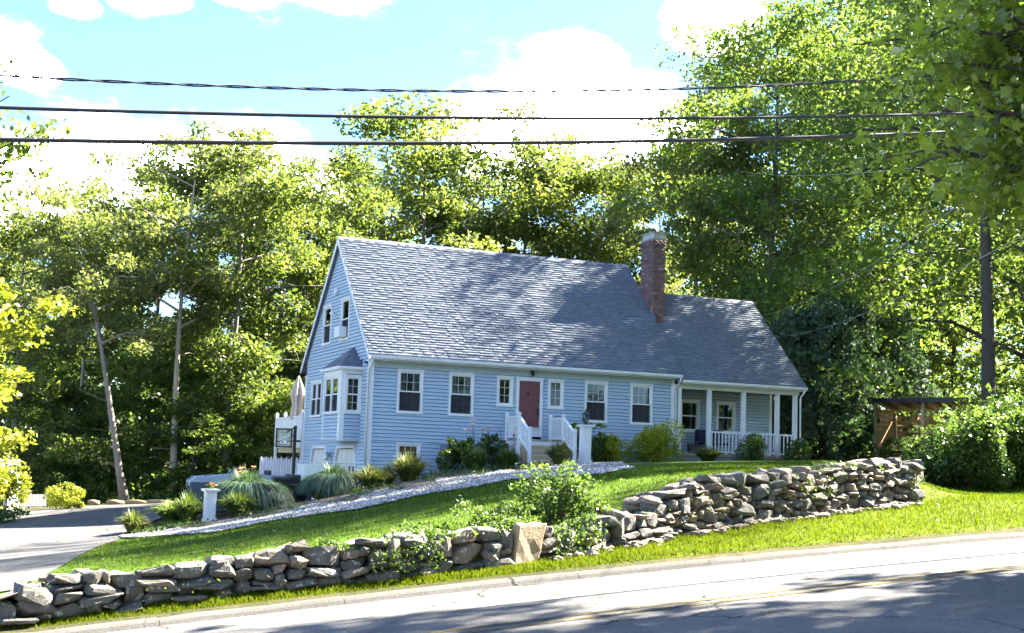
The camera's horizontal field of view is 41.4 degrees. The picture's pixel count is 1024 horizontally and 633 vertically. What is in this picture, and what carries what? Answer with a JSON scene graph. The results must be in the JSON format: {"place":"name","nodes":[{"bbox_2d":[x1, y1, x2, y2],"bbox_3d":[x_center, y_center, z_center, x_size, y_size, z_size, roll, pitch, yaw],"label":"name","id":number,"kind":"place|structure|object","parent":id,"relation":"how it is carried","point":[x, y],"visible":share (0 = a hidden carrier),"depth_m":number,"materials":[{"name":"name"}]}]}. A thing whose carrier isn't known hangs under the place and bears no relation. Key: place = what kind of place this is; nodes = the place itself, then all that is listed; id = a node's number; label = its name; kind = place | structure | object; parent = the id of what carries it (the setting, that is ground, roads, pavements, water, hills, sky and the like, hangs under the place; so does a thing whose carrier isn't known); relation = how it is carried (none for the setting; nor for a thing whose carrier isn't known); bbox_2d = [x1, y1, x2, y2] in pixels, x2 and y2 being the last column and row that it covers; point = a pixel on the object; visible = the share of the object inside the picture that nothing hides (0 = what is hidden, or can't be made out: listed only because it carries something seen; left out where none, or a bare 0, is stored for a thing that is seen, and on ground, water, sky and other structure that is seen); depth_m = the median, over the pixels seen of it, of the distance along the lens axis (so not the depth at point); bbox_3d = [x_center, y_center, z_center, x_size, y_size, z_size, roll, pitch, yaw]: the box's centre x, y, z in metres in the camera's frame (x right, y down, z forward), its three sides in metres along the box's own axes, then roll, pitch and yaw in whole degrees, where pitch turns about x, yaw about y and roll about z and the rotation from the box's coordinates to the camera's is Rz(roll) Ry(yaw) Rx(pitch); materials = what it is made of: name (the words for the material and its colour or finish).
{"place":"outdoors","nodes":[
{"label":"outdoors","id":0,"kind":"place"},
{"bbox_2d":[0,500,308,591],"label":"driveway","id":1,"kind":"structure","parent":0,"point":[35,545],"depth_m":40.57,"materials":[{"name":"grey asphalt"}]},
{"bbox_2d":[184,466,311,505],"bbox_3d":[-9.317,6.034,47.908,4.320,1.435,2.060,4,-7,-16],"label":"open car","id":2,"kind":"object","parent":1,"relation":"on","point":[196,484],"visible":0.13,"depth_m":46.74,"materials":[{"name":"paint"}]},
{"bbox_2d":[0,70,993,92],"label":"utility cable","id":3,"kind":"object","parent":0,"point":[376,90],"visible":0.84,"depth_m":16.21,"materials":[{"name":"rubber"}]},
{"bbox_2d":[0,128,1012,144],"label":"utility cable","id":4,"kind":"object","parent":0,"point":[148,141],"visible":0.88,"depth_m":16.17,"materials":[{"name":"rubber"}]},
{"bbox_2d":[0,106,1012,119],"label":"utility cable","id":5,"kind":"object","parent":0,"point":[411,116],"visible":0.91,"depth_m":16.29,"materials":[{"name":"rubber"}]},
{"bbox_2d":[0,460,1023,597],"bbox_3d":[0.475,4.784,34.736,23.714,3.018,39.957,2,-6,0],"label":"lawn","id":6,"kind":"structure","parent":0,"point":[272,537],"depth_m":24.91,"materials":[{"name":"green plant"}]},
{"bbox_2d":[132,467,529,533],"bbox_3d":[-2.792,5.765,43.199,18.069,2.642,7.924,6,-8,-34],"label":"planting bed","id":7,"kind":"object","parent":6,"relation":"on","point":[224,517],"visible":0.3,"depth_m":41.98,"materials":[{"name":"soil"}]},
{"bbox_2d":[165,489,202,523],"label":"daylily","id":8,"kind":"object","parent":7,"relation":"on","point":[188,506],"visible":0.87,"depth_m":41.33,"materials":[{"name":"plant"}]},
{"bbox_2d":[216,489,267,515],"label":"daylily","id":9,"kind":"object","parent":7,"relation":"on","point":[234,501],"visible":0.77,"depth_m":41.28,"materials":[{"name":"plant"}]},
{"bbox_2d":[197,465,298,512],"bbox_3d":[-8.482,5.478,43.424,3.820,1.645,3.816,2,-6,0],"label":"grass clump","id":10,"kind":"object","parent":7,"relation":"on","point":[266,491],"visible":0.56,"depth_m":42.58,"materials":[{"name":"plant"}]},
{"bbox_2d":[289,463,371,496],"bbox_3d":[-5.907,5.368,44.639,2.979,1.232,2.979,2,-6,0],"label":"grass clump","id":11,"kind":"object","parent":7,"relation":"on","point":[329,480],"visible":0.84,"depth_m":43.87,"materials":[{"name":"plant"}]},
{"bbox_2d":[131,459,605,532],"bbox_3d":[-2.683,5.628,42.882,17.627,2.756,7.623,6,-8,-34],"label":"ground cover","id":12,"kind":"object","parent":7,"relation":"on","point":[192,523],"visible":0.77,"depth_m":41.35,"materials":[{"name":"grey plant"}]},
{"bbox_2d":[350,461,400,488],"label":"grass clump","id":13,"kind":"object","parent":7,"relation":"on","point":[371,477],"visible":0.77,"depth_m":44.53,"materials":[{"name":"plant"}]},
{"bbox_2d":[381,447,435,481],"bbox_3d":[-3.479,4.985,45.638,2.438,1.249,2.316,2,-6,0],"label":"grass clump","id":14,"kind":"object","parent":7,"relation":"on","point":[409,467],"visible":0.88,"depth_m":45.39,"materials":[{"name":"plant"}]},
{"bbox_2d":[435,435,482,472],"bbox_3d":[-1.847,4.872,47.378,1.657,1.440,1.745,1,-7,8],"label":"rhododendron","id":15,"kind":"object","parent":7,"relation":"on","point":[457,451],"visible":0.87,"depth_m":47.33,"materials":[{"name":"green plant"}]},
{"bbox_2d":[566,418,617,462],"bbox_3d":[2.856,4.527,48.738,1.924,1.866,1.722,1,-7,5],"label":"leafy shrub","id":16,"kind":"object","parent":7,"relation":"on","point":[599,440],"visible":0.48,"depth_m":48.68,"materials":[{"name":"green plant"}]},
{"bbox_2d":[592,433,631,462],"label":"yellow shrub","id":17,"kind":"object","parent":7,"relation":"on","point":[611,452],"visible":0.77,"depth_m":49.24,"materials":[{"name":"green plant"}]},
{"bbox_2d":[118,461,634,538],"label":"gravel","id":18,"kind":"structure","parent":6,"relation":"on","point":[363,501],"depth_m":36.61,"materials":[{"name":"grey gravel"}]},
{"bbox_2d":[628,418,685,461],"bbox_3d":[5.282,4.645,50.192,2.224,1.781,1.786,2,-6,-3],"label":"yellow shrub","id":19,"kind":"object","parent":6,"relation":"on","point":[650,442],"visible":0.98,"depth_m":49.87,"materials":[{"name":"green plant"}]},
{"bbox_2d":[0,433,1023,632],"bbox_3d":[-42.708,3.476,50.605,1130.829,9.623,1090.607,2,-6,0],"label":"ground","id":20,"kind":"structure","parent":0,"point":[419,585],"depth_m":17.66,"materials":[{"name":"beige soil"}]},
{"bbox_2d":[0,451,33,509],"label":"golden bush","id":21,"kind":"object","parent":20,"relation":"on","point":[9,483],"visible":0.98,"depth_m":47.88,"materials":[{"name":"yellow plant"}]},
{"bbox_2d":[0,57,70,214],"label":"oak tree","id":22,"kind":"object","parent":20,"relation":"on","point":[23,150],"visible":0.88,"depth_m":30.66,"materials":[{"name":"green plant"}]},
{"bbox_2d":[0,277,79,455],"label":"golden tree","id":23,"kind":"object","parent":20,"relation":"on","point":[8,333],"visible":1,"depth_m":45.41,"materials":[{"name":"yellow plant"}]},
{"bbox_2d":[0,399,95,500],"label":"sapling","id":24,"kind":"object","parent":20,"relation":"on","point":[33,414],"visible":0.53,"depth_m":63.65,"materials":[{"name":"green plant"}]},
{"bbox_2d":[0,347,124,489],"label":"sapling","id":25,"kind":"object","parent":20,"relation":"on","point":[64,368],"visible":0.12,"depth_m":75.79,"materials":[{"name":"green plant"}]},
{"bbox_2d":[43,482,86,508],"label":"golden shrub","id":26,"kind":"object","parent":20,"relation":"on","point":[68,498],"visible":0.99,"depth_m":52.31,"materials":[{"name":"yellow plant"}]},
{"bbox_2d":[2,371,142,498],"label":"sapling","id":27,"kind":"object","parent":20,"relation":"on","point":[73,469],"visible":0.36,"depth_m":67.35,"materials":[{"name":"green plant"}]},
{"bbox_2d":[0,179,149,469],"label":"deciduous tree","id":28,"kind":"object","parent":20,"relation":"on","point":[74,373],"visible":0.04,"depth_m":82.58,"materials":[{"name":"green plant"}]},
{"bbox_2d":[0,182,162,464],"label":"deciduous tree","id":29,"kind":"object","parent":20,"relation":"on","point":[12,240],"visible":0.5,"depth_m":65.28,"materials":[{"name":"green plant"}]},
{"bbox_2d":[0,171,177,503],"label":"deciduous tree","id":30,"kind":"object","parent":20,"relation":"on","point":[59,200],"visible":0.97,"depth_m":62.54,"materials":[{"name":"green plant"}]},
{"bbox_2d":[0,194,179,486],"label":"deciduous tree","id":31,"kind":"object","parent":20,"relation":"on","point":[141,259],"visible":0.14,"depth_m":72.53,"materials":[{"name":"green plant"}]},
{"bbox_2d":[20,388,169,497],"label":"sapling","id":32,"kind":"object","parent":20,"relation":"on","point":[102,393],"visible":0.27,"depth_m":69.35,"materials":[{"name":"green plant"}]},
{"bbox_2d":[47,347,190,487],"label":"sapling","id":33,"kind":"object","parent":20,"relation":"on","point":[126,365],"visible":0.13,"depth_m":77.78,"materials":[{"name":"green plant"}]},
{"bbox_2d":[51,146,230,447],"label":"deciduous tree","id":34,"kind":"object","parent":20,"relation":"on","point":[156,200],"visible":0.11,"depth_m":83.22,"materials":[{"name":"green plant"}]},
{"bbox_2d":[90,379,223,499],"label":"sapling","id":35,"kind":"object","parent":20,"relation":"on","point":[143,397],"visible":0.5,"depth_m":67.07,"materials":[{"name":"green plant"}]},
{"bbox_2d":[115,342,238,475],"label":"sapling","id":36,"kind":"object","parent":20,"relation":"on","point":[181,390],"visible":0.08,"depth_m":78.62,"materials":[{"name":"green plant"}]},
{"bbox_2d":[71,124,296,499],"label":"deciduous tree","id":37,"kind":"object","parent":20,"relation":"on","point":[223,198],"visible":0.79,"depth_m":66.67,"materials":[{"name":"green plant"}]},
{"bbox_2d":[122,402,263,499],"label":"sapling","id":38,"kind":"object","parent":20,"relation":"on","point":[201,419],"visible":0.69,"depth_m":65.33,"materials":[{"name":"green plant"}]},
{"bbox_2d":[124,118,304,425],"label":"deciduous tree","id":39,"kind":"object","parent":20,"relation":"on","point":[203,131],"visible":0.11,"depth_m":88.70,"materials":[{"name":"green plant"}]},
{"bbox_2d":[147,351,288,485],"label":"sapling","id":40,"kind":"object","parent":20,"relation":"on","point":[197,375],"visible":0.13,"depth_m":72.02,"materials":[{"name":"green plant"}]},
{"bbox_2d":[108,125,352,463],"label":"deciduous tree","id":41,"kind":"object","parent":20,"relation":"on","point":[238,375],"visible":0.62,"depth_m":67.21,"materials":[{"name":"green plant"}]},
{"bbox_2d":[179,393,291,474],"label":"sapling","id":42,"kind":"object","parent":20,"relation":"on","point":[236,429],"visible":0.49,"depth_m":66.86,"materials":[{"name":"green plant"}]},
{"bbox_2d":[168,161,325,469],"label":"deciduous tree","id":43,"kind":"object","parent":20,"relation":"on","point":[225,258],"visible":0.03,"depth_m":84.25,"materials":[{"name":"green plant"}]},
{"bbox_2d":[198,375,318,473],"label":"sapling","id":44,"kind":"object","parent":20,"relation":"on","point":[267,388],"visible":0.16,"depth_m":69.23,"materials":[{"name":"green plant"}]},
{"bbox_2d":[259,457,299,475],"bbox_3d":[-9.679,6.621,56.641,2.125,1.527,0.162,-2,-7,28],"label":"picket fence","id":45,"kind":"object","parent":20,"relation":"on","point":[283,467],"visible":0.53,"depth_m":56.65,"materials":[{"name":"white wood"}]},
{"bbox_2d":[158,145,401,458],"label":"deciduous tree","id":46,"kind":"object","parent":20,"relation":"on","point":[279,329],"visible":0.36,"depth_m":73.78,"materials":[{"name":"green plant"}]},
{"bbox_2d":[274,410,311,469],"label":"deck","id":47,"kind":"structure","parent":20,"relation":"on","point":[285,421],"depth_m":57.43,"materials":[{"name":"white wood"}]},
{"bbox_2d":[227,177,420,363],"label":"deciduous tree","id":48,"kind":"object","parent":20,"relation":"on","point":[339,206],"visible":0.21,"depth_m":79.87,"materials":[{"name":"green plant"}]},
{"bbox_2d":[299,152,473,340],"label":"deciduous tree","id":49,"kind":"object","parent":20,"relation":"on","point":[416,231],"visible":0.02,"depth_m":91.00,"materials":[{"name":"green plant"}]},
{"bbox_2d":[305,92,582,343],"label":"deciduous tree","id":50,"kind":"object","parent":20,"relation":"on","point":[417,159],"visible":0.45,"depth_m":83.58,"materials":[{"name":"green plant"}]},
{"bbox_2d":[0,458,929,625],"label":"stone wall","id":51,"kind":"structure","parent":20,"relation":"on","point":[872,486],"depth_m":17.65,"materials":[{"name":"grey stone"}]},
{"bbox_2d":[3,460,928,605],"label":"wall weeds","id":52,"kind":"object","parent":51,"relation":"on","point":[429,532],"depth_m":17.85,"materials":[{"name":"green plant"}]},
{"bbox_2d":[449,495,539,530],"bbox_3d":[-0.258,2.789,18.436,1.288,0.687,1.001,1,-7,6],"label":"bush","id":53,"kind":"object","parent":51,"relation":"on","point":[492,514],"visible":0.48,"depth_m":18.41,"materials":[{"name":"green plant"}]},
{"bbox_2d":[508,460,611,522],"bbox_3d":[0.625,2.567,19.247,1.420,1.108,1.183,-4,-9,41],"label":"bush","id":54,"kind":"object","parent":51,"relation":"on","point":[569,492],"visible":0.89,"depth_m":19.14,"materials":[{"name":"green plant"}]},
{"bbox_2d":[23,404,959,503],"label":"undergrowth","id":55,"kind":"object","parent":20,"relation":"on","point":[111,495],"visible":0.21,"depth_m":63.30,"materials":[{"name":"green plant"}]},
{"bbox_2d":[417,139,567,256],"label":"deciduous tree","id":56,"kind":"object","parent":20,"relation":"on","point":[471,183],"visible":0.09,"depth_m":92.74,"materials":[{"name":"green plant"}]},
{"bbox_2d":[0,213,1023,460],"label":"distant wood","id":57,"kind":"object","parent":20,"relation":"on","point":[674,293],"visible":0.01,"depth_m":113.95,"materials":[{"name":"green plant"}]},
{"bbox_2d":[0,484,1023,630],"bbox_3d":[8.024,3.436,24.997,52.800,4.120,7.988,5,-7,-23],"label":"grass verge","id":58,"kind":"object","parent":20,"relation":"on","point":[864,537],"depth_m":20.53,"materials":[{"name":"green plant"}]},
{"bbox_2d":[676,465,1023,509],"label":"grass","id":59,"kind":"structure","parent":58,"relation":"on","point":[947,491],"depth_m":24.92,"materials":[{"name":"green plant"}]},
{"bbox_2d":[900,403,1023,490],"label":"overgrown bush","id":60,"kind":"object","parent":58,"relation":"on","point":[979,454],"visible":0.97,"depth_m":26.61,"materials":[{"name":"green plant"}]},
{"bbox_2d":[413,98,618,261],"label":"deciduous tree","id":61,"kind":"object","parent":20,"relation":"on","point":[526,166],"visible":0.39,"depth_m":86.68,"materials":[{"name":"green plant"}]},
{"bbox_2d":[504,412,577,466],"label":"entry steps","id":62,"kind":"structure","parent":20,"relation":"on","point":[529,448],"depth_m":48.15,"materials":[{"name":"white wood"}]},
{"bbox_2d":[300,232,807,499],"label":"house","id":63,"kind":"structure","parent":20,"relation":"on","point":[425,350],"depth_m":51.52,"materials":[{"name":"blue wood"}]},
{"bbox_2d":[322,374,350,414],"bbox_3d":[-6.352,2.830,48.999,0.470,1.397,1.940,5,-7,-23],"label":"window","id":64,"kind":"structure","parent":63,"relation":"in","point":[331,382],"depth_m":48.87,"materials":[{"name":"clear glass"}]},
{"bbox_2d":[343,374,361,413],"bbox_3d":[-5.706,2.769,48.192,0.660,1.377,0.470,5,-7,-23],"label":"window","id":65,"kind":"structure","parent":63,"relation":"in","point":[356,380],"depth_m":48.11,"materials":[{"name":"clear glass"}]},
{"bbox_2d":[392,369,424,413],"bbox_3d":[-3.701,2.673,48.147,1.004,1.565,0.570,5,-7,-23],"label":"window","id":66,"kind":"structure","parent":63,"relation":"in","point":[409,386],"depth_m":48.00,"materials":[{"name":"white glass"}]},
{"bbox_2d":[443,372,474,416],"bbox_3d":[-1.918,2.817,48.910,1.004,1.565,0.570,5,-7,-23],"label":"window","id":67,"kind":"structure","parent":63,"relation":"in","point":[461,385],"depth_m":48.76,"materials":[{"name":"white glass"}]},
{"bbox_2d":[491,375,513,406],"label":"window","id":68,"kind":"structure","parent":63,"relation":"in","point":[504,397],"depth_m":49.48,"materials":[{"name":"clear glass"}]},
{"bbox_2d":[519,381,539,426],"bbox_3d":[0.635,3.218,49.713,0.836,1.694,0.141,5,-7,-23],"label":"door","id":69,"kind":"structure","parent":63,"relation":"in","point":[529,391],"depth_m":49.75,"materials":[{"name":"paint"}]},
{"bbox_2d":[542,378,564,409],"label":"window","id":70,"kind":"structure","parent":63,"relation":"in","point":[555,391],"depth_m":50.28,"materials":[{"name":"clear glass"}]},
{"bbox_2d":[578,380,608,422],"bbox_3d":[3.053,3.217,51.032,1.004,1.565,0.570,5,-7,-23],"label":"window","id":71,"kind":"structure","parent":63,"relation":"in","point":[596,392],"depth_m":50.89,"materials":[{"name":"clear glass"}]},
{"bbox_2d":[624,383,653,424],"bbox_3d":[4.826,3.360,51.788,1.004,1.565,0.570,5,-7,-23],"label":"window","id":72,"kind":"structure","parent":63,"relation":"in","point":[641,395],"depth_m":51.63,"materials":[{"name":"clear glass"}]},
{"bbox_2d":[674,399,699,431],"bbox_3d":[7.051,4.015,54.770,0.940,1.317,0.570,5,-7,-23],"label":"window","id":73,"kind":"structure","parent":63,"relation":"in","point":[690,408],"depth_m":55.00,"materials":[{"name":"clear glass"}]},
{"bbox_2d":[711,401,735,433],"bbox_3d":[8.613,4.141,55.439,0.940,1.317,0.570,5,-7,-23],"label":"window","id":74,"kind":"structure","parent":63,"relation":"in","point":[725,412],"depth_m":55.63,"materials":[{"name":"clear glass"}]},
{"bbox_2d":[499,137,669,292],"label":"deciduous tree","id":75,"kind":"object","parent":20,"relation":"on","point":[613,156],"visible":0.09,"depth_m":90.14,"materials":[{"name":"green plant"}]},
{"bbox_2d":[519,125,722,293],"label":"deciduous tree","id":76,"kind":"object","parent":20,"relation":"on","point":[607,255],"visible":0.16,"depth_m":88.85,"materials":[{"name":"green plant"}]},
{"bbox_2d":[592,154,756,295],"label":"deciduous tree","id":77,"kind":"object","parent":20,"relation":"on","point":[616,239],"visible":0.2,"depth_m":83.99,"materials":[{"name":"green plant"}]},
{"bbox_2d":[599,43,795,295],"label":"deciduous tree","id":78,"kind":"object","parent":20,"relation":"on","point":[611,225],"visible":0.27,"depth_m":81.37,"materials":[{"name":"green plant"}]},
{"bbox_2d":[613,110,832,401],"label":"deciduous tree","id":79,"kind":"object","parent":20,"relation":"on","point":[742,149],"visible":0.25,"depth_m":74.19,"materials":[{"name":"green plant"}]},
{"bbox_2d":[594,0,944,439],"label":"deciduous tree","id":80,"kind":"object","parent":20,"relation":"on","point":[802,16],"visible":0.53,"depth_m":66.74,"materials":[{"name":"green plant"}]},
{"bbox_2d":[678,31,929,321],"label":"deciduous tree","id":81,"kind":"object","parent":20,"relation":"on","point":[746,235],"visible":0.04,"depth_m":77.52,"materials":[{"name":"green plant"}]},
{"bbox_2d":[767,307,855,460],"bbox_3d":[12.444,3.203,60.031,5.803,7.392,5.469,2,-6,0],"label":"arborvitae","id":82,"kind":"object","parent":20,"relation":"on","point":[791,322],"visible":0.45,"depth_m":59.01,"materials":[{"name":"green plant"}]},
{"bbox_2d":[772,294,880,459],"bbox_3d":[13.854,2.933,60.048,5.634,7.868,5.570,0,-7,15],"label":"arborvitae","id":83,"kind":"object","parent":20,"relation":"on","point":[828,339],"visible":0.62,"depth_m":59.23,"materials":[{"name":"green plant"}]},
{"bbox_2d":[653,18,1023,435],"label":"deciduous tree","id":84,"kind":"object","parent":20,"relation":"on","point":[891,230],"visible":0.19,"depth_m":67.44,"materials":[{"name":"green plant"}]},
{"bbox_2d":[785,289,902,455],"bbox_3d":[15.521,2.806,63.216,5.803,8.318,5.469,-2,-8,31],"label":"arborvitae","id":85,"kind":"object","parent":20,"relation":"on","point":[857,309],"visible":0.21,"depth_m":62.66,"materials":[{"name":"green plant"}]},
{"bbox_2d":[710,6,1020,415],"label":"deciduous tree","id":86,"kind":"object","parent":20,"relation":"on","point":[846,30],"visible":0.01,"depth_m":82.47,"materials":[{"name":"green plant"}]},
{"bbox_2d":[750,0,1023,414],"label":"deciduous tree","id":87,"kind":"object","parent":20,"relation":"on","point":[988,352],"visible":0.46,"depth_m":45.94,"materials":[{"name":"green plant"}]},
{"bbox_2d":[850,300,942,441],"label":"arborvitae","id":88,"kind":"object","parent":20,"relation":"on","point":[920,390],"visible":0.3,"depth_m":65.71,"materials":[{"name":"green plant"}]},
{"bbox_2d":[771,0,1023,415],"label":"deciduous tree","id":89,"kind":"object","parent":20,"relation":"on","point":[965,322],"visible":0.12,"depth_m":76.11,"materials":[{"name":"green plant"}]},
{"bbox_2d":[779,0,1023,420],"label":"deciduous tree","id":90,"kind":"object","parent":20,"relation":"on","point":[971,252],"visible":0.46,"depth_m":55.30,"materials":[{"name":"green plant"}]},
{"bbox_2d":[867,397,978,455],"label":"open shed","id":91,"kind":"structure","parent":20,"relation":"on","point":[922,405],"depth_m":60.21,"materials":[{"name":"brown wood"}]},
{"bbox_2d":[828,0,1023,265],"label":"maple tree","id":92,"kind":"object","parent":20,"relation":"on","point":[999,161],"visible":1,"depth_m":12.53,"materials":[{"name":"green plant"}]},
{"bbox_2d":[892,190,1022,391],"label":"deciduous tree","id":93,"kind":"object","parent":20,"relation":"on","point":[967,350],"visible":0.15,"depth_m":79.47,"materials":[{"name":"green plant"}]},
{"bbox_2d":[935,383,1023,487],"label":"overgrown bush","id":94,"kind":"object","parent":20,"relation":"on","point":[995,403],"visible":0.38,"depth_m":27.32,"materials":[{"name":"green plant"}]},
{"bbox_2d":[940,353,1018,415],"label":"sapling","id":95,"kind":"object","parent":20,"relation":"on","point":[966,361],"visible":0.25,"depth_m":79.83,"materials":[{"name":"green plant"}]},
{"bbox_2d":[0,0,1023,444],"label":"sky","id":96,"kind":"structure","parent":0,"point":[364,44],"materials":[{"name":"blue"}]},
{"bbox_2d":[108,538,1023,632],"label":"road","id":97,"kind":"structure","parent":0,"point":[990,602],"depth_m":14.32,"materials":[{"name":"grey asphalt"}]},
{"bbox_2d":[26,532,1023,632],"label":"kerb","id":98,"kind":"structure","parent":97,"relation":"on","point":[302,605],"depth_m":16.88,"materials":[{"name":"concrete"}]},
{"bbox_2d":[425,564,1023,632],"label":"lane line","id":99,"kind":"object","parent":97,"relation":"on","point":[710,599],"visible":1,"depth_m":14.16,"materials":[{"name":"paint"}]},
{"bbox_2d":[458,567,1023,632],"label":"lane line","id":100,"kind":"object","parent":97,"relation":"on","point":[730,600],"visible":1,"depth_m":13.99,"materials":[{"name":"paint"}]},
{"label":"gravel bed","id":101,"kind":"structure","parent":0,"visible":0},
{"bbox_2d":[734,433,767,460],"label":"hydrangea","id":102,"kind":"object","parent":101,"relation":"on","point":[755,444],"visible":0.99,"depth_m":51.95,"materials":[{"name":"green plant"}]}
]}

